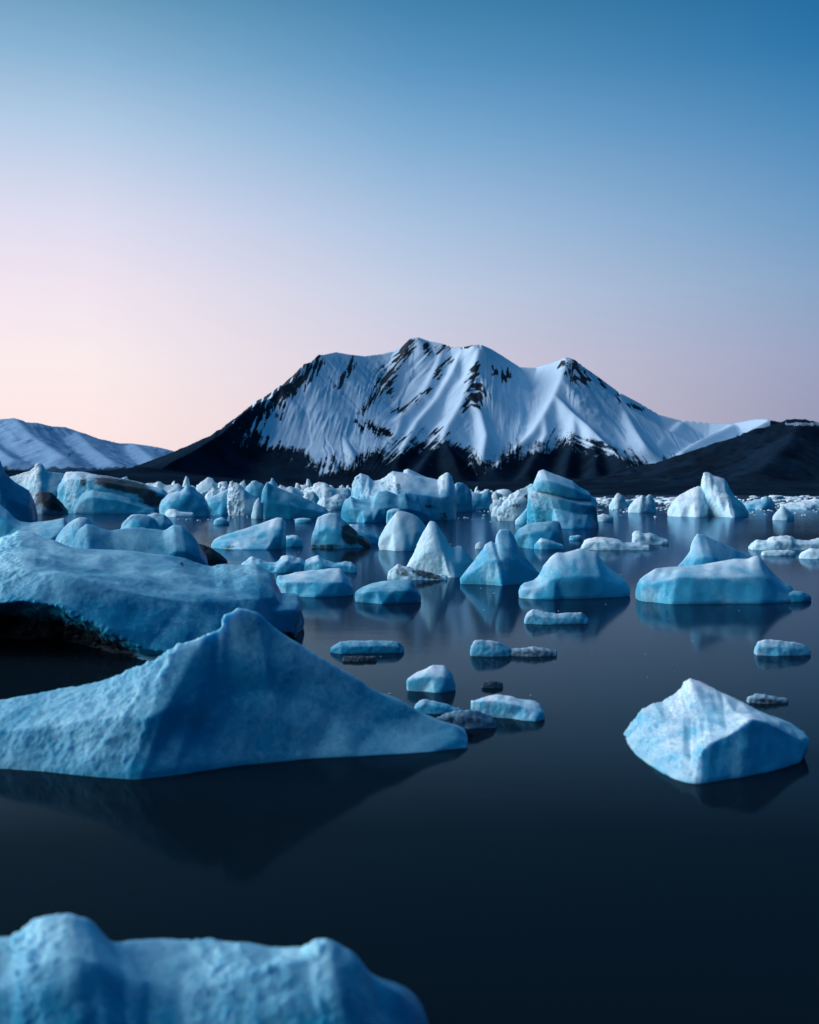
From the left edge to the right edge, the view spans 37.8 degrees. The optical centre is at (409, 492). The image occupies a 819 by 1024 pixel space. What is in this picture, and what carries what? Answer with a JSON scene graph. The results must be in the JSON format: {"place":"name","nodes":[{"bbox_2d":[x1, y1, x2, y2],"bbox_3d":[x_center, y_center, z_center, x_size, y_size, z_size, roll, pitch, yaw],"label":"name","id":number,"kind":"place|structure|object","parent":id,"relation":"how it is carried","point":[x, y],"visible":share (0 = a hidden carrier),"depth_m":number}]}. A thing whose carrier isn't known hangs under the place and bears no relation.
{"place":"outdoors","nodes":[
{"label":"outdoors","id":0,"kind":"place"},
{"bbox_2d":[0,418,174,471],"bbox_3d":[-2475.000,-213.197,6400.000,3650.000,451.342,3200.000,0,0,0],"label":"distant range","id":1,"kind":"structure","parent":0,"point":[26,446],"depth_m":6482.89},
{"bbox_2d":[0,495,818,1023],"bbox_3d":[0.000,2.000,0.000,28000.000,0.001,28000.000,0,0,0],"label":"water","id":2,"kind":"structure","parent":0,"point":[572,857],"depth_m":7.20},
{"bbox_2d":[0,461,37,522],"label":"iceberg","id":3,"kind":"object","parent":2,"relation":"on","point":[17,502],"visible":0.62,"depth_m":77.87},
{"bbox_2d":[0,505,66,538],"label":"iceberg","id":4,"kind":"object","parent":2,"relation":"on","point":[10,524],"visible":0.39,"depth_m":52.41},
{"bbox_2d":[10,463,64,498],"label":"iceberg","id":5,"kind":"object","parent":2,"relation":"on","point":[37,478],"visible":0.3,"depth_m":142.45},
{"bbox_2d":[33,492,67,513],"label":"iceberg","id":6,"kind":"object","parent":2,"relation":"on","point":[48,503],"visible":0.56,"depth_m":113.77},
{"bbox_2d":[55,517,94,546],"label":"iceberg","id":7,"kind":"object","parent":2,"relation":"on","point":[67,534],"visible":0.28,"depth_m":39.53},
{"bbox_2d":[57,471,167,513],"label":"iceberg","id":8,"kind":"object","parent":2,"relation":"on","point":[83,493],"visible":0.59,"depth_m":117.61},
{"bbox_2d":[71,524,207,564],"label":"iceberg","id":9,"kind":"object","parent":2,"relation":"on","point":[177,541],"visible":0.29,"depth_m":25.74},
{"bbox_2d":[121,514,160,529],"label":"iceberg","id":10,"kind":"object","parent":2,"relation":"on","point":[140,521],"visible":0.42,"depth_m":49.94},
{"bbox_2d":[0,530,303,659],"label":"iceberg","id":11,"kind":"object","parent":2,"relation":"on","point":[142,605],"visible":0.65,"depth_m":15.26},
{"bbox_2d":[148,513,172,529],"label":"iceberg","id":12,"kind":"object","parent":2,"relation":"on","point":[164,522],"visible":0.27,"depth_m":63.12},
{"bbox_2d":[146,481,183,493],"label":"iceberg","id":13,"kind":"object","parent":2,"relation":"on","point":[168,489],"visible":0.13,"depth_m":161.84},
{"bbox_2d":[159,484,210,516],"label":"iceberg","id":14,"kind":"object","parent":2,"relation":"on","point":[188,500],"visible":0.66,"depth_m":104.00},
{"bbox_2d":[196,477,218,492],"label":"iceberg","id":15,"kind":"object","parent":2,"relation":"on","point":[208,484],"visible":0.31,"depth_m":271.05},
{"bbox_2d":[199,544,227,565],"bbox_3d":[-5.688,1.774,33.216,1.254,0.752,0.896,0,0,0],"label":"ice chunk","id":16,"kind":"object","parent":2,"relation":"on","point":[213,556],"visible":0.35,"depth_m":33.03},
{"bbox_2d":[0,913,427,1023],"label":"iceberg","id":17,"kind":"object","parent":2,"relation":"on","point":[67,968],"visible":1,"depth_m":3.92},
{"bbox_2d":[206,487,227,498],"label":"iceberg","id":18,"kind":"object","parent":2,"relation":"on","point":[212,492],"visible":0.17,"depth_m":168.07},
{"bbox_2d":[207,489,228,514],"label":"iceberg","id":19,"kind":"object","parent":2,"relation":"on","point":[217,503],"visible":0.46,"depth_m":110.08},
{"bbox_2d":[214,517,228,524],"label":"ice chunk","id":20,"kind":"object","parent":2,"relation":"on","point":[220,521],"visible":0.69,"depth_m":74.73},
{"bbox_2d":[0,608,467,778],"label":"iceberg","id":21,"kind":"object","parent":2,"relation":"on","point":[240,686],"visible":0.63,"depth_m":9.02},
{"bbox_2d":[227,481,257,514],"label":"iceberg","id":22,"kind":"object","parent":2,"relation":"on","point":[241,500],"visible":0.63,"depth_m":106.79},
{"bbox_2d":[211,518,285,549],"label":"iceberg","id":23,"kind":"object","parent":2,"relation":"on","point":[270,534],"visible":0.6,"depth_m":43.02},
{"bbox_2d":[245,480,263,500],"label":"iceberg","id":24,"kind":"object","parent":2,"relation":"on","point":[254,487],"visible":0.26,"depth_m":176.10},
{"bbox_2d":[251,498,262,518],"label":"iceberg","id":25,"kind":"object","parent":2,"relation":"on","point":[257,511],"visible":0.89,"depth_m":92.36},
{"bbox_2d":[241,555,304,572],"bbox_3d":[-3.418,1.901,30.381,1.832,0.640,0.886,0,0,0],"label":"ice floe","id":26,"kind":"object","parent":2,"relation":"on","point":[286,564],"visible":0.41,"depth_m":30.18},
{"bbox_2d":[270,478,278,486],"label":"iceberg","id":27,"kind":"object","parent":2,"relation":"on","point":[273,482],"visible":0.12,"depth_m":219.71},
{"bbox_2d":[278,485,304,496],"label":"iceberg","id":28,"kind":"object","parent":2,"relation":"on","point":[293,490],"visible":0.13,"depth_m":176.84},
{"bbox_2d":[286,535,302,546],"bbox_3d":[-4.458,1.846,44.720,0.956,0.545,0.595,0,0,0],"label":"ice chunk","id":29,"kind":"object","parent":2,"relation":"on","point":[294,541],"visible":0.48,"depth_m":44.55},
{"bbox_2d":[261,482,328,518],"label":"iceberg","id":30,"kind":"object","parent":2,"relation":"on","point":[276,502],"visible":0.61,"depth_m":92.75},
{"bbox_2d":[295,518,311,522],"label":"ice chunk","id":31,"kind":"object","parent":2,"relation":"on","point":[303,520],"visible":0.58,"depth_m":79.87},
{"bbox_2d":[303,491,318,503],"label":"iceberg","id":32,"kind":"object","parent":2,"relation":"on","point":[312,496],"visible":0.27,"depth_m":153.00},
{"bbox_2d":[276,568,353,596],"bbox_3d":[-1.876,1.837,23.429,1.544,0.696,1.078,0,0,0],"label":"ice chunk","id":33,"kind":"object","parent":2,"relation":"on","point":[331,582],"visible":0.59,"depth_m":23.21},
{"bbox_2d":[303,555,356,572],"bbox_3d":[-2.022,1.870,30.267,1.384,0.595,0.663,0,0,0],"label":"ice floe","id":34,"kind":"object","parent":2,"relation":"on","point":[317,562],"visible":0.52,"depth_m":30.11},
{"bbox_2d":[311,482,350,498],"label":"iceberg","id":35,"kind":"object","parent":2,"relation":"on","point":[320,489],"visible":0.35,"depth_m":177.10},
{"bbox_2d":[317,494,346,509],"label":"iceberg","id":36,"kind":"object","parent":2,"relation":"on","point":[335,502],"visible":0.46,"depth_m":141.08},
{"bbox_2d":[311,513,370,547],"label":"iceberg","id":37,"kind":"object","parent":2,"relation":"on","point":[333,530],"visible":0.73,"depth_m":43.53},
{"bbox_2d":[342,656,376,660],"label":"ice floe","id":38,"kind":"object","parent":2,"relation":"on","point":[359,658],"visible":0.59,"depth_m":14.21},
{"bbox_2d":[349,524,378,543],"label":"iceberg","id":39,"kind":"object","parent":2,"relation":"on","point":[370,537],"visible":0.27,"depth_m":47.15},
{"bbox_2d":[330,640,403,653],"bbox_3d":[-0.535,1.982,15.011,0.938,0.262,0.355,0,0,0],"label":"ice floe","id":40,"kind":"object","parent":2,"relation":"on","point":[356,647],"visible":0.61,"depth_m":14.92},
{"bbox_2d":[341,491,429,522],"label":"iceberg","id":41,"kind":"object","parent":2,"relation":"on","point":[377,506],"visible":0.54,"depth_m":82.76},
{"bbox_2d":[355,579,420,603],"bbox_3d":[-0.399,1.874,21.933,1.229,0.549,0.883,0,0,0],"label":"ice chunk","id":42,"kind":"object","parent":2,"relation":"on","point":[395,591],"visible":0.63,"depth_m":21.77},
{"bbox_2d":[386,509,400,522],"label":"ice chunk","id":43,"kind":"object","parent":2,"relation":"on","point":[390,513],"visible":0.36,"depth_m":78.12},
{"bbox_2d":[378,511,425,550],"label":"iceberg","id":44,"kind":"object","parent":2,"relation":"on","point":[403,531],"visible":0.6,"depth_m":41.91},
{"bbox_2d":[351,469,456,519],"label":"iceberg","id":45,"kind":"object","parent":2,"relation":"on","point":[435,499],"visible":0.45,"depth_m":89.69},
{"bbox_2d":[387,564,447,579],"bbox_3d":[0.182,1.910,27.660,1.400,0.527,0.581,0,0,0],"label":"ice floe","id":46,"kind":"object","parent":2,"relation":"on","point":[398,572],"visible":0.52,"depth_m":27.50},
{"bbox_2d":[406,665,455,692],"bbox_3d":[0.220,1.908,12.129,0.502,0.306,0.363,0,0,0],"label":"ice chunk","id":47,"kind":"object","parent":2,"relation":"on","point":[436,678],"visible":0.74,"depth_m":12.05},
{"bbox_2d":[414,699,459,713],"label":"ice floe","id":48,"kind":"object","parent":2,"relation":"on","point":[426,706],"visible":0.6,"depth_m":10.84},
{"bbox_2d":[407,521,473,576],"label":"iceberg","id":49,"kind":"object","parent":2,"relation":"on","point":[435,552],"visible":0.62,"depth_m":28.66},
{"bbox_2d":[455,482,472,511],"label":"iceberg","id":50,"kind":"object","parent":2,"relation":"on","point":[464,503],"visible":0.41,"depth_m":125.85},
{"bbox_2d":[436,710,496,728],"bbox_3d":[0.486,1.959,10.219,0.531,0.213,0.204,0,0,0],"label":"ice floe","id":51,"kind":"object","parent":2,"relation":"on","point":[471,719],"visible":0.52,"depth_m":10.17},
{"bbox_2d":[122,476,818,504],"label":"pack ice","id":52,"kind":"structure","parent":2,"relation":"on","point":[503,494],"depth_m":345.11},
{"bbox_2d":[475,542,484,548],"bbox_3d":[2.573,1.909,42.866,0.431,0.288,0.300,0,0,0],"label":"ice chunk","id":53,"kind":"object","parent":2,"relation":"on","point":[479,545],"visible":0.62,"depth_m":42.81},
{"bbox_2d":[471,489,492,510],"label":"iceberg","id":54,"kind":"object","parent":2,"relation":"on","point":[482,501],"visible":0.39,"depth_m":135.61},
{"bbox_2d":[470,640,510,656],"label":"ice floe","id":55,"kind":"object","parent":2,"relation":"on","point":[488,648],"visible":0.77,"depth_m":14.63},
{"bbox_2d":[481,681,502,687],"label":"ice floe","id":56,"kind":"object","parent":2,"relation":"on","point":[491,684],"visible":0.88,"depth_m":12.26},
{"bbox_2d":[491,505,498,516],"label":"ice chunk","id":57,"kind":"object","parent":2,"relation":"on","point":[494,511],"visible":0.3,"depth_m":100.35},
{"bbox_2d":[489,499,504,509],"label":"iceberg","id":58,"kind":"object","parent":2,"relation":"on","point":[499,502],"visible":0.27,"depth_m":135.39},
{"bbox_2d":[460,529,539,585],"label":"iceberg","id":59,"kind":"object","parent":2,"relation":"on","point":[502,560],"visible":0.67,"depth_m":26.21},
{"bbox_2d":[186,501,818,640],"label":"brash ice","id":60,"kind":"structure","parent":2,"relation":"on","point":[776,504],"depth_m":142.80},
{"bbox_2d":[471,694,544,720],"bbox_3d":[0.901,1.948,10.754,0.712,0.267,0.370,0,0,28],"label":"ice floe","id":61,"kind":"object","parent":2,"relation":"on","point":[502,706],"visible":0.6,"depth_m":10.63},
{"bbox_2d":[496,486,527,520],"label":"iceberg","id":62,"kind":"object","parent":2,"relation":"on","point":[513,507],"visible":0.53,"depth_m":85.91},
{"bbox_2d":[515,508,526,524],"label":"iceberg","id":63,"kind":"object","parent":2,"relation":"on","point":[521,519],"visible":0.43,"depth_m":74.77},
{"bbox_2d":[510,647,556,656],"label":"ice floe","id":64,"kind":"object","parent":2,"relation":"on","point":[532,651],"visible":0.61,"depth_m":14.64},
{"bbox_2d":[514,520,563,548],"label":"iceberg","id":65,"kind":"object","parent":2,"relation":"on","point":[529,536],"visible":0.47,"depth_m":43.50},
{"bbox_2d":[534,538,563,548],"bbox_3d":[4.982,1.866,42.600,1.067,0.529,0.669,0,0,0],"label":"ice chunk","id":66,"kind":"object","parent":2,"relation":"on","point":[542,543],"visible":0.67,"depth_m":42.43},
{"bbox_2d":[524,609,587,623],"bbox_3d":[2.254,1.954,18.336,0.990,0.334,0.353,0,0,0],"label":"ice floe","id":67,"kind":"object","parent":2,"relation":"on","point":[533,616],"visible":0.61,"depth_m":18.23},
{"bbox_2d":[527,470,598,528],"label":"iceberg","id":68,"kind":"object","parent":2,"relation":"on","point":[566,503],"visible":0.84,"depth_m":67.86},
{"bbox_2d":[519,548,629,598],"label":"iceberg","id":69,"kind":"object","parent":2,"relation":"on","point":[578,573],"visible":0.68,"depth_m":22.83},
{"bbox_2d":[569,535,581,539],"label":"ice chunk","id":70,"kind":"object","parent":2,"relation":"on","point":[577,537],"visible":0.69,"depth_m":50.90},
{"bbox_2d":[597,514,613,521],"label":"ice chunk","id":71,"kind":"object","parent":2,"relation":"on","point":[603,517],"visible":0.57,"depth_m":83.69},
{"bbox_2d":[581,537,649,549],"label":"ice floe","id":72,"kind":"object","parent":2,"relation":"on","point":[600,543],"visible":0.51,"depth_m":41.90},
{"bbox_2d":[609,493,629,508],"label":"iceberg","id":73,"kind":"object","parent":2,"relation":"on","point":[618,501],"visible":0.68,"depth_m":146.50},
{"bbox_2d":[628,495,655,512],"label":"iceberg","id":74,"kind":"object","parent":2,"relation":"on","point":[641,504],"visible":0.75,"depth_m":121.47},
{"bbox_2d":[632,531,668,544],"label":"ice floe","id":75,"kind":"object","parent":2,"relation":"on","point":[645,538],"visible":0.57,"depth_m":46.19},
{"bbox_2d":[667,486,708,516],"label":"iceberg","id":76,"kind":"object","parent":2,"relation":"on","point":[692,502],"visible":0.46,"depth_m":101.12},
{"bbox_2d":[635,534,793,603],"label":"iceberg","id":77,"kind":"object","parent":2,"relation":"on","point":[707,570],"visible":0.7,"depth_m":21.94},
{"bbox_2d":[624,678,808,783],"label":"iceberg","id":78,"kind":"object","parent":2,"relation":"on","point":[693,731],"visible":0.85,"depth_m":8.85},
{"bbox_2d":[701,472,748,516],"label":"iceberg","id":79,"kind":"object","parent":2,"relation":"on","point":[721,499],"visible":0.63,"depth_m":101.28},
{"bbox_2d":[742,496,774,508],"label":"iceberg","id":80,"kind":"object","parent":2,"relation":"on","point":[766,502],"visible":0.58,"depth_m":147.10},
{"bbox_2d":[746,694,788,703],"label":"ice floe","id":81,"kind":"object","parent":2,"relation":"on","point":[761,698],"visible":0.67,"depth_m":11.37},
{"bbox_2d":[761,550,795,555],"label":"ice floe","id":82,"kind":"object","parent":2,"relation":"on","point":[779,553],"visible":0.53,"depth_m":38.15},
{"bbox_2d":[754,639,810,655],"bbox_3d":[4.623,1.948,14.783,0.700,0.271,0.266,0,0,0],"label":"ice floe","id":83,"kind":"object","parent":2,"relation":"on","point":[770,647],"visible":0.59,"depth_m":14.71},
{"bbox_2d":[772,506,793,519],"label":"ice chunk","id":84,"kind":"object","parent":2,"relation":"on","point":[783,513],"visible":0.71,"depth_m":87.94},
{"bbox_2d":[748,535,818,549],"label":"ice floe","id":85,"kind":"object","parent":2,"relation":"on","point":[786,542],"visible":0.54,"depth_m":41.90},
{"bbox_2d":[780,500,818,508],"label":"iceberg","id":86,"kind":"object","parent":2,"relation":"on","point":[813,504],"visible":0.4,"depth_m":147.56},
{"bbox_2d":[788,591,810,601],"bbox_3d":[7.202,1.933,22.079,0.489,0.247,0.292,0,0,0],"label":"ice chunk","id":87,"kind":"object","parent":2,"relation":"on","point":[797,596],"visible":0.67,"depth_m":22.00},
{"bbox_2d":[799,548,818,558],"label":"ice chunk","id":88,"kind":"object","parent":2,"relation":"on","point":[811,553],"visible":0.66,"depth_m":36.32},
{"bbox_2d":[0,0,818,450],"label":"sky","id":89,"kind":"structure","parent":0,"point":[202,202]},
{"bbox_2d":[4,466,818,494],"bbox_3d":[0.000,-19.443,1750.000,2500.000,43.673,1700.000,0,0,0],"label":"shore","id":90,"kind":"structure","parent":0,"point":[144,475],"depth_m":1566.78},
{"bbox_2d":[133,337,779,481],"bbox_3d":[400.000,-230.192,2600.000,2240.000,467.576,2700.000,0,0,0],"label":"mountain","id":91,"kind":"structure","parent":0,"point":[435,410],"depth_m":3114.78},
{"bbox_2d":[569,419,818,482],"bbox_3d":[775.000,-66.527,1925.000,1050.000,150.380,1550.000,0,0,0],"label":"dark hill","id":92,"kind":"structure","parent":0,"point":[787,450],"depth_m":2109.24}
]}

